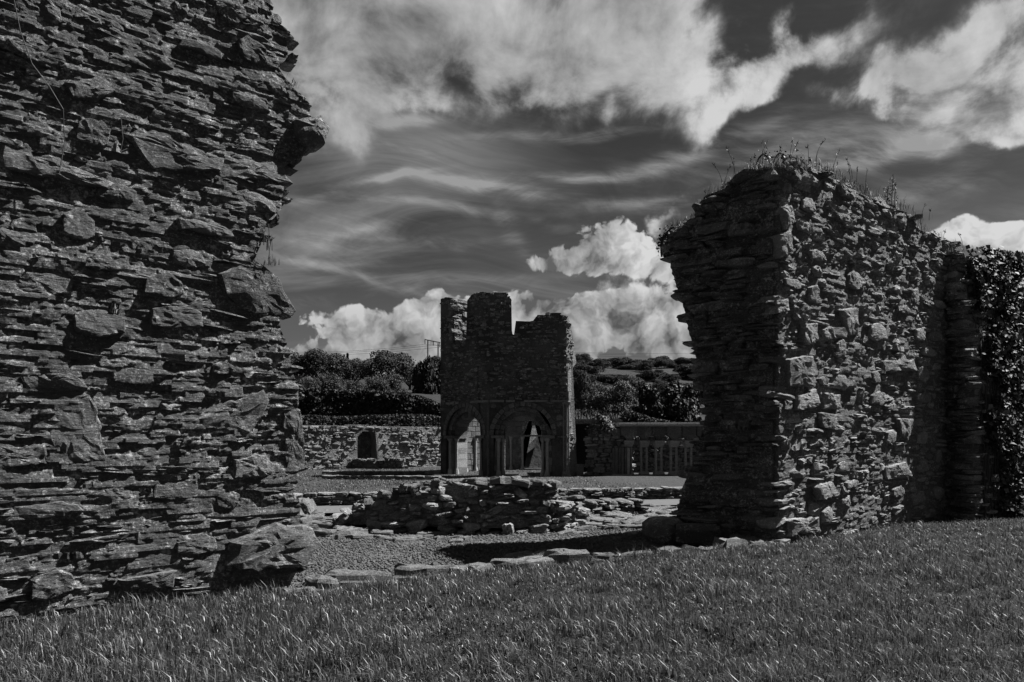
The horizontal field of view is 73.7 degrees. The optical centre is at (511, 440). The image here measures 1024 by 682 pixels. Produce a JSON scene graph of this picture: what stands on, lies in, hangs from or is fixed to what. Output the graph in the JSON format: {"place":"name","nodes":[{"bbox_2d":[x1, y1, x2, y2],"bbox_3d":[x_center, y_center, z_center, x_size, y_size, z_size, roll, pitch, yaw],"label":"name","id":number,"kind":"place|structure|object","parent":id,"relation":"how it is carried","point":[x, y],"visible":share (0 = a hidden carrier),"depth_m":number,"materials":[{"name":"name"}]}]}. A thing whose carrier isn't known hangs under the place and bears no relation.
{"place":"outdoors","nodes":[
{"label":"outdoors","id":0,"kind":"place"},
{"bbox_2d":[266,513,676,595],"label":"gravel","id":1,"kind":"structure","parent":0,"point":[437,550],"depth_m":10.76,"materials":[{"name":"grey gravel"}]},
{"bbox_2d":[293,402,685,494],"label":"lawn","id":2,"kind":"structure","parent":0,"point":[533,458],"depth_m":23.58,"materials":[{"name":"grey plant"}]},
{"bbox_2d":[350,459,362,468],"bbox_3d":[-8.425,1.234,34.026,3.222,0.731,0.811,0,0,34],"label":"wall footing","id":3,"kind":"object","parent":2,"relation":"on","point":[353,464],"depth_m":33.13,"materials":[{"name":"stone"}]},
{"bbox_2d":[298,386,440,419],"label":"hedge","id":4,"kind":"object","parent":2,"relation":"on","point":[335,402],"visible":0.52,"depth_m":41.38,"materials":[{"name":"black plant"}]},
{"bbox_2d":[322,470,440,474],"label":"stone kerb","id":5,"kind":"structure","parent":2,"relation":"on","point":[387,472],"depth_m":27.44,"materials":[{"name":"grey stone"}]},
{"bbox_2d":[355,458,408,468],"bbox_3d":[-6.289,1.217,33.297,2.597,0.767,0.875,0,0,0],"label":"wall footing","id":6,"kind":"object","parent":2,"relation":"on","point":[386,463],"depth_m":32.97,"materials":[{"name":"stone"}]},
{"bbox_2d":[322,475,441,479],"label":"stone kerb","id":7,"kind":"structure","parent":2,"relation":"on","point":[388,477],"depth_m":23.95,"materials":[{"name":"grey stone"}]},
{"bbox_2d":[302,424,536,469],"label":"boundary wall","id":8,"kind":"structure","parent":2,"relation":"on","point":[332,447],"depth_m":34.33,"materials":[{"name":"stone"}]},
{"bbox_2d":[301,413,440,426],"bbox_3d":[-8.266,-0.889,34.320,14.153,1.156,1.531,0,0,-41],"label":"ivy","id":9,"kind":"object","parent":8,"relation":"on","point":[367,419],"visible":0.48,"depth_m":35.13,"materials":[{"name":"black plant"}]},
{"bbox_2d":[294,486,681,505],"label":"retaining wall","id":10,"kind":"structure","parent":2,"relation":"on","point":[352,498],"depth_m":18.48,"materials":[{"name":"stone"}]},
{"bbox_2d":[439,292,583,476],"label":"ruined tower","id":11,"kind":"structure","parent":2,"relation":"on","point":[504,389],"depth_m":25.82,"materials":[{"name":"stone"}]},
{"bbox_2d":[575,419,620,471],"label":"wall","id":12,"kind":"structure","parent":2,"relation":"on","point":[581,425],"depth_m":28.90,"materials":[{"name":"stone"}]},
{"bbox_2d":[583,415,636,474],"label":"ruined pier","id":13,"kind":"structure","parent":2,"relation":"on","point":[600,446],"depth_m":26.20,"materials":[{"name":"stone"}]},
{"bbox_2d":[585,411,612,433],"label":"ivy","id":14,"kind":"object","parent":13,"relation":"attached to","point":[600,423],"visible":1,"depth_m":26.07,"materials":[{"name":"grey plant"}]},
{"bbox_2d":[587,379,638,418],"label":"bush","id":15,"kind":"object","parent":2,"relation":"on","point":[621,396],"visible":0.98,"depth_m":41.29,"materials":[{"name":"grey plant"}]},
{"bbox_2d":[618,410,674,421],"bbox_3d":[7.259,-1.048,33.688,4.349,0.904,1.476,0,0,-13],"label":"hedge","id":16,"kind":"object","parent":2,"relation":"on","point":[624,417],"visible":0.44,"depth_m":33.16,"materials":[{"name":"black plant"}]},
{"bbox_2d":[611,422,702,475],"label":"stone wall","id":17,"kind":"structure","parent":2,"relation":"on","point":[622,462],"depth_m":25.90,"materials":[{"name":"stone"}]},
{"bbox_2d":[631,436,698,471],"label":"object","id":18,"kind":"structure","parent":2,"relation":"on","point":[651,456],"depth_m":28.32,"materials":[{"name":"stone"}]},
{"bbox_2d":[300,499,679,512],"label":"path","id":19,"kind":"structure","parent":0,"point":[335,508],"depth_m":17.29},
{"bbox_2d":[307,365,705,421],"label":"hillside","id":20,"kind":"structure","parent":0,"point":[609,370],"depth_m":91.76,"materials":[{"name":"grey plant"}]},
{"bbox_2d":[290,351,320,381],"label":"broadleaf tree","id":21,"kind":"object","parent":20,"relation":"on","point":[293,357],"visible":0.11,"depth_m":84.91,"materials":[{"name":"grey plant"}]},
{"bbox_2d":[297,377,321,388],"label":"bush","id":22,"kind":"object","parent":20,"relation":"on","point":[305,382],"visible":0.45,"depth_m":53.58,"materials":[{"name":"grey plant"}]},
{"bbox_2d":[292,348,351,380],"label":"broadleaf tree","id":23,"kind":"object","parent":20,"relation":"on","point":[311,360],"visible":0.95,"depth_m":79.08,"materials":[{"name":"grey plant"}]},
{"bbox_2d":[316,373,348,389],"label":"bush","id":24,"kind":"object","parent":20,"relation":"on","point":[330,382],"visible":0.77,"depth_m":55.15,"materials":[{"name":"grey plant"}]},
{"bbox_2d":[327,358,371,384],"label":"broadleaf tree","id":25,"kind":"object","parent":20,"relation":"on","point":[353,365],"visible":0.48,"depth_m":84.79,"materials":[{"name":"grey plant"}]},
{"bbox_2d":[346,380,369,389],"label":"bush","id":26,"kind":"object","parent":20,"relation":"on","point":[356,385],"visible":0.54,"depth_m":53.43,"materials":[{"name":"grey plant"}]},
{"bbox_2d":[354,349,416,379],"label":"broadleaf tree","id":27,"kind":"object","parent":20,"relation":"on","point":[382,361],"visible":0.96,"depth_m":76.45,"materials":[{"name":"grey plant"}]},
{"bbox_2d":[365,373,408,392],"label":"bush","id":28,"kind":"object","parent":20,"relation":"on","point":[387,382],"visible":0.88,"depth_m":51.43,"materials":[{"name":"grey plant"}]},
{"bbox_2d":[395,364,413,389],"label":"broadleaf tree","id":29,"kind":"object","parent":20,"relation":"on","point":[408,382],"visible":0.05,"depth_m":81.82,"materials":[{"name":"grey plant"}]},
{"bbox_2d":[412,355,440,394],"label":"bush","id":30,"kind":"object","parent":20,"relation":"on","point":[423,378],"visible":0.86,"depth_m":54.47,"materials":[{"name":"black plant"}]},
{"bbox_2d":[425,339,439,356],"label":"power pole","id":31,"kind":"object","parent":20,"relation":"on","point":[438,344],"visible":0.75,"depth_m":149.91,"materials":[{"name":"grey wood"}]},
{"bbox_2d":[299,345,614,354],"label":"power line","id":32,"kind":"object","parent":31,"relation":"attached to","point":[436,345],"visible":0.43,"depth_m":162.63,"materials":[{"name":"metal"}]},
{"bbox_2d":[342,347,622,356],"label":"power line","id":33,"kind":"object","parent":31,"relation":"attached to","point":[436,347],"visible":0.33,"depth_m":163.00,"materials":[{"name":"metal"}]},
{"bbox_2d":[337,344,681,353],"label":"power line","id":34,"kind":"object","parent":31,"relation":"attached to","point":[576,352],"visible":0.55,"depth_m":165.99,"materials":[{"name":"metal"}]},
{"bbox_2d":[431,356,440,369],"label":"broadleaf tree","id":35,"kind":"object","parent":20,"relation":"on","point":[437,359],"visible":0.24,"depth_m":99.24,"materials":[{"name":"grey plant"}]},
{"bbox_2d":[434,360,440,393],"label":"bush","id":36,"kind":"object","parent":20,"relation":"on","point":[438,372],"visible":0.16,"depth_m":55.45,"materials":[{"name":"black plant"}]},
{"bbox_2d":[575,353,592,362],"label":"broadleaf tree","id":37,"kind":"object","parent":20,"relation":"on","point":[586,357],"visible":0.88,"depth_m":139.01,"materials":[{"name":"grey plant"}]},
{"bbox_2d":[573,370,595,418],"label":"bush","id":38,"kind":"object","parent":20,"relation":"on","point":[584,388],"visible":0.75,"depth_m":44.39,"materials":[{"name":"grey plant"}]},
{"bbox_2d":[573,370,596,380],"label":"gorse bush","id":39,"kind":"object","parent":20,"relation":"on","point":[576,373],"visible":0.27,"depth_m":82.30,"materials":[{"name":"grey plant"}]},
{"bbox_2d":[573,364,604,373],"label":"gorse bush","id":40,"kind":"object","parent":20,"relation":"on","point":[591,369],"visible":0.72,"depth_m":92.04,"materials":[{"name":"grey plant"}]},
{"bbox_2d":[574,379,607,418],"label":"bush","id":41,"kind":"object","parent":20,"relation":"on","point":[598,385],"visible":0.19,"depth_m":45.54,"materials":[{"name":"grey plant"}]},
{"bbox_2d":[584,358,611,368],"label":"gorse bush","id":42,"kind":"object","parent":20,"relation":"on","point":[600,362],"visible":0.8,"depth_m":103.31,"materials":[{"name":"grey plant"}]},
{"bbox_2d":[595,374,625,381],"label":"gorse bush","id":43,"kind":"object","parent":20,"relation":"on","point":[604,377],"visible":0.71,"depth_m":85.85,"materials":[{"name":"grey plant"}]},
{"bbox_2d":[610,375,636,382],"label":"gorse bush","id":44,"kind":"object","parent":20,"relation":"on","point":[618,378],"visible":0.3,"depth_m":86.48,"materials":[{"name":"grey plant"}]},
{"bbox_2d":[614,365,634,369],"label":"gorse bush","id":45,"kind":"object","parent":20,"relation":"on","point":[624,367],"visible":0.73,"depth_m":105.67,"materials":[{"name":"grey plant"}]},
{"bbox_2d":[610,357,640,367],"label":"gorse bush","id":46,"kind":"object","parent":20,"relation":"on","point":[616,362],"visible":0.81,"depth_m":115.21,"materials":[{"name":"grey plant"}]},
{"bbox_2d":[622,373,645,404],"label":"bush","id":47,"kind":"object","parent":20,"relation":"on","point":[633,380],"visible":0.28,"depth_m":57.63,"materials":[{"name":"grey plant"}]},
{"bbox_2d":[631,362,653,371],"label":"gorse bush","id":48,"kind":"object","parent":20,"relation":"on","point":[645,366],"visible":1,"depth_m":98.75,"materials":[{"name":"grey plant"}]},
{"bbox_2d":[636,359,659,365],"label":"gorse bush","id":49,"kind":"object","parent":20,"relation":"on","point":[650,361],"visible":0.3,"depth_m":117.78,"materials":[{"name":"grey plant"}]},
{"bbox_2d":[629,382,671,421],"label":"bush","id":50,"kind":"object","parent":20,"relation":"on","point":[651,402],"visible":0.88,"depth_m":49.06,"materials":[{"name":"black plant"}]},
{"bbox_2d":[635,370,668,379],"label":"gorse bush","id":51,"kind":"object","parent":20,"relation":"on","point":[649,373],"visible":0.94,"depth_m":90.82,"materials":[{"name":"grey plant"}]},
{"bbox_2d":[648,356,669,359],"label":"gorse bush","id":52,"kind":"object","parent":20,"relation":"on","point":[663,357],"visible":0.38,"depth_m":144.79,"materials":[{"name":"grey plant"}]},
{"bbox_2d":[652,383,667,387],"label":"gorse bush","id":53,"kind":"object","parent":20,"relation":"on","point":[655,385],"visible":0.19,"depth_m":80.55,"materials":[{"name":"grey plant"}]},
{"bbox_2d":[653,380,667,383],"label":"gorse bush","id":54,"kind":"object","parent":20,"relation":"on","point":[659,381],"visible":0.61,"depth_m":86.61,"materials":[{"name":"grey plant"}]},
{"bbox_2d":[657,384,666,391],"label":"gorse bush","id":55,"kind":"object","parent":20,"relation":"on","point":[662,386],"visible":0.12,"depth_m":71.87,"materials":[{"name":"grey plant"}]},
{"bbox_2d":[653,359,675,367],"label":"gorse bush","id":56,"kind":"object","parent":20,"relation":"on","point":[661,362],"visible":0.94,"depth_m":111.98,"materials":[{"name":"grey plant"}]},
{"bbox_2d":[658,374,680,380],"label":"gorse bush","id":57,"kind":"object","parent":20,"relation":"on","point":[674,377],"visible":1,"depth_m":90.45,"materials":[{"name":"grey plant"}]},
{"bbox_2d":[660,380,701,421],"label":"bush","id":58,"kind":"object","parent":20,"relation":"on","point":[684,401],"visible":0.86,"depth_m":49.14,"materials":[{"name":"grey plant"}]},
{"bbox_2d":[673,357,692,364],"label":"gorse bush","id":59,"kind":"object","parent":20,"relation":"on","point":[680,360],"visible":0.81,"depth_m":116.85,"materials":[{"name":"grey plant"}]},
{"bbox_2d":[673,364,692,373],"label":"gorse bush","id":60,"kind":"object","parent":20,"relation":"on","point":[680,367],"visible":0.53,"depth_m":95.34,"materials":[{"name":"grey plant"}]},
{"bbox_2d":[680,367,692,376],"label":"gorse bush","id":61,"kind":"object","parent":20,"relation":"on","point":[688,372],"visible":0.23,"depth_m":93.97,"materials":[{"name":"black plant"}]},
{"bbox_2d":[0,514,1023,681],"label":"lawn","id":62,"kind":"structure","parent":0,"point":[554,590],"depth_m":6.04,"materials":[{"name":"grey plant"}]},
{"bbox_2d":[0,616,32,627],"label":"grass tuft","id":63,"kind":"object","parent":62,"relation":"on","point":[18,623],"visible":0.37,"depth_m":5.83,"materials":[{"name":"grey plant"}]},
{"bbox_2d":[76,603,107,618],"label":"grass tuft","id":64,"kind":"object","parent":62,"relation":"on","point":[94,611],"visible":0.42,"depth_m":6.24,"materials":[{"name":"grey plant"}]},
{"bbox_2d":[0,0,328,623],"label":"ruined wall","id":65,"kind":"structure","parent":62,"relation":"on","point":[151,438],"depth_m":6.61,"materials":[{"name":"stone"}]},
{"bbox_2d":[14,0,64,172],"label":"creeper","id":66,"kind":"object","parent":65,"relation":"attached to","point":[45,81],"visible":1,"depth_m":6.00,"materials":[{"name":"grey plant"}]},
{"bbox_2d":[120,120,127,151],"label":"creeper","id":67,"kind":"object","parent":65,"relation":"attached to","point":[122,139],"visible":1,"depth_m":6.37,"materials":[{"name":"grey plant"}]},
{"bbox_2d":[257,236,278,265],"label":"grass tuft","id":68,"kind":"object","parent":65,"relation":"on","point":[271,260],"visible":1,"depth_m":7.33,"materials":[{"name":"grey plant"}]},
{"bbox_2d":[263,223,272,250],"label":"grass tuft","id":69,"kind":"object","parent":65,"relation":"on","point":[267,242],"visible":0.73,"depth_m":7.34,"materials":[{"name":"grey plant"}]},
{"bbox_2d":[183,590,210,599],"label":"grass tuft","id":70,"kind":"object","parent":62,"relation":"on","point":[194,596],"visible":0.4,"depth_m":6.80,"materials":[{"name":"grey plant"}]},
{"bbox_2d":[242,583,275,595],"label":"grass tuft","id":71,"kind":"object","parent":62,"relation":"on","point":[251,590],"visible":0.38,"depth_m":7.13,"materials":[{"name":"grey plant"}]},
{"bbox_2d":[242,582,284,595],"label":"grass tuft","id":72,"kind":"object","parent":62,"relation":"on","point":[279,591],"visible":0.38,"depth_m":7.15,"materials":[{"name":"grey plant"}]},
{"bbox_2d":[943,251,1023,520],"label":"ruined wall","id":73,"kind":"structure","parent":62,"relation":"on","point":[964,432],"depth_m":13.90,"materials":[{"name":"stone"}]},
{"bbox_2d":[944,232,972,252],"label":"grass tuft","id":74,"kind":"object","parent":73,"relation":"on","point":[949,250],"visible":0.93,"depth_m":14.01,"materials":[{"name":"grey plant"}]},
{"bbox_2d":[964,245,1023,517],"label":"ivy","id":75,"kind":"object","parent":73,"relation":"attached to","point":[1006,413],"visible":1,"depth_m":14.09,"materials":[{"name":"black plant"}]},
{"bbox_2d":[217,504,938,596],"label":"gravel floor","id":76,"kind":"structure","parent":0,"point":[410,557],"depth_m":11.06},
{"bbox_2d":[297,497,316,514],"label":"leaning slab","id":77,"kind":"structure","parent":76,"relation":"on","point":[308,506],"depth_m":9.79,"materials":[{"name":"grey stone"}]},
{"bbox_2d":[331,475,589,534],"bbox_3d":[-0.904,1.235,13.704,4.899,1.179,2.923,0,0,9],"label":"rubble stump","id":78,"kind":"object","parent":76,"relation":"on","point":[506,504],"visible":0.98,"depth_m":12.67,"materials":[{"name":"stone"}]},
{"bbox_2d":[299,498,677,542],"bbox_3d":[0.555,1.570,14.780,10.114,0.496,5.807,0,0,-22],"label":"wall footing","id":79,"kind":"object","parent":76,"relation":"on","point":[610,513],"depth_m":13.57,"materials":[{"name":"stone"}]},
{"bbox_2d":[314,533,692,564],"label":"weeds","id":80,"kind":"object","parent":76,"relation":"on","point":[472,548],"visible":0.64,"depth_m":10.80,"materials":[{"name":"grey plant"}]},
{"bbox_2d":[279,534,777,595],"bbox_3d":[0.641,1.617,9.290,7.390,0.345,1.135,0,0,-27],"label":"wall footing","id":81,"kind":"object","parent":76,"relation":"on","point":[525,558],"depth_m":8.67,"materials":[{"name":"grey stone"}]},
{"bbox_2d":[270,581,305,593],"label":"grass tuft","id":82,"kind":"object","parent":81,"relation":"on","point":[286,587],"visible":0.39,"depth_m":7.42,"materials":[{"name":"grey plant"}]},
{"bbox_2d":[642,516,683,543],"bbox_3d":[2.594,1.494,11.389,0.612,0.415,0.698,0,0,-17],"label":"boulder","id":83,"kind":"object","parent":76,"relation":"on","point":[658,529],"visible":0.69,"depth_m":11.17,"materials":[{"name":"stone"}]},
{"bbox_2d":[676,523,720,545],"bbox_3d":[3.040,1.516,11.117,0.708,0.348,0.607,0,0,16],"label":"boulder","id":84,"kind":"object","parent":76,"relation":"on","point":[699,534],"visible":0.82,"depth_m":10.88,"materials":[{"name":"stone"}]},
{"bbox_2d":[659,151,961,544],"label":"ruined wall","id":85,"kind":"structure","parent":76,"relation":"on","point":[813,316],"depth_m":11.35,"materials":[{"name":"stone"}]},
{"bbox_2d":[694,177,732,202],"bbox_3d":[3.418,-4.167,11.401,0.724,0.500,0.728,0,0,23],"label":"grass tuft","id":86,"kind":"object","parent":85,"relation":"on","point":[708,190],"visible":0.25,"depth_m":11.39,"materials":[{"name":"grey plant"}]},
{"bbox_2d":[704,146,735,191],"bbox_3d":[3.560,-4.363,11.098,0.774,0.651,0.860,0,0,0],"label":"grass tuft","id":87,"kind":"object","parent":85,"relation":"on","point":[722,186],"visible":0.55,"depth_m":11.09,"materials":[{"name":"grey plant"}]},
{"bbox_2d":[655,145,814,259],"bbox_3d":[3.729,-3.949,11.393,2.679,1.894,0.302,0,0,0],"label":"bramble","id":88,"kind":"object","parent":85,"relation":"on","point":[660,243],"visible":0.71,"depth_m":11.39,"materials":[{"name":"grey plant"}]},
{"bbox_2d":[748,140,791,169],"bbox_3d":[4.026,-4.437,10.762,0.740,0.507,0.814,0,0,0],"label":"grass tuft","id":89,"kind":"object","parent":85,"relation":"on","point":[766,159],"visible":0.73,"depth_m":10.57,"materials":[{"name":"grey plant"}]},
{"bbox_2d":[768,138,825,171],"bbox_3d":[4.526,-4.614,11.090,0.759,0.504,1.042,0,0,-24],"label":"grass tuft","id":90,"kind":"object","parent":85,"relation":"on","point":[800,158],"visible":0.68,"depth_m":10.92,"materials":[{"name":"grey plant"}]},
{"bbox_2d":[809,149,849,179],"bbox_3d":[5.258,-4.665,11.646,0.856,0.464,0.720,0,0,0],"label":"grass tuft","id":91,"kind":"object","parent":85,"relation":"on","point":[833,167],"visible":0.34,"depth_m":11.49,"materials":[{"name":"grey plant"}]},
{"bbox_2d":[835,163,857,185],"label":"grass tuft","id":92,"kind":"object","parent":85,"relation":"on","point":[844,178],"visible":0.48,"depth_m":11.82,"materials":[{"name":"grey plant"}]},
{"bbox_2d":[853,170,867,195],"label":"grass tuft","id":93,"kind":"object","parent":85,"relation":"on","point":[859,186],"visible":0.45,"depth_m":12.23,"materials":[{"name":"grey plant"}]},
{"bbox_2d":[883,174,897,204],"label":"tall weed","id":94,"kind":"object","parent":85,"relation":"on","point":[892,190],"visible":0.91,"depth_m":12.93,"materials":[{"name":"grey plant"}]},
{"bbox_2d":[934,231,961,246],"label":"grass tuft","id":95,"kind":"object","parent":85,"relation":"on","point":[940,242],"visible":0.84,"depth_m":13.91,"materials":[{"name":"grey plant"}]},
{"bbox_2d":[255,0,1023,377],"label":"sky","id":96,"kind":"structure","parent":0,"point":[538,153],"materials":[{"name":"grey"}]}
]}

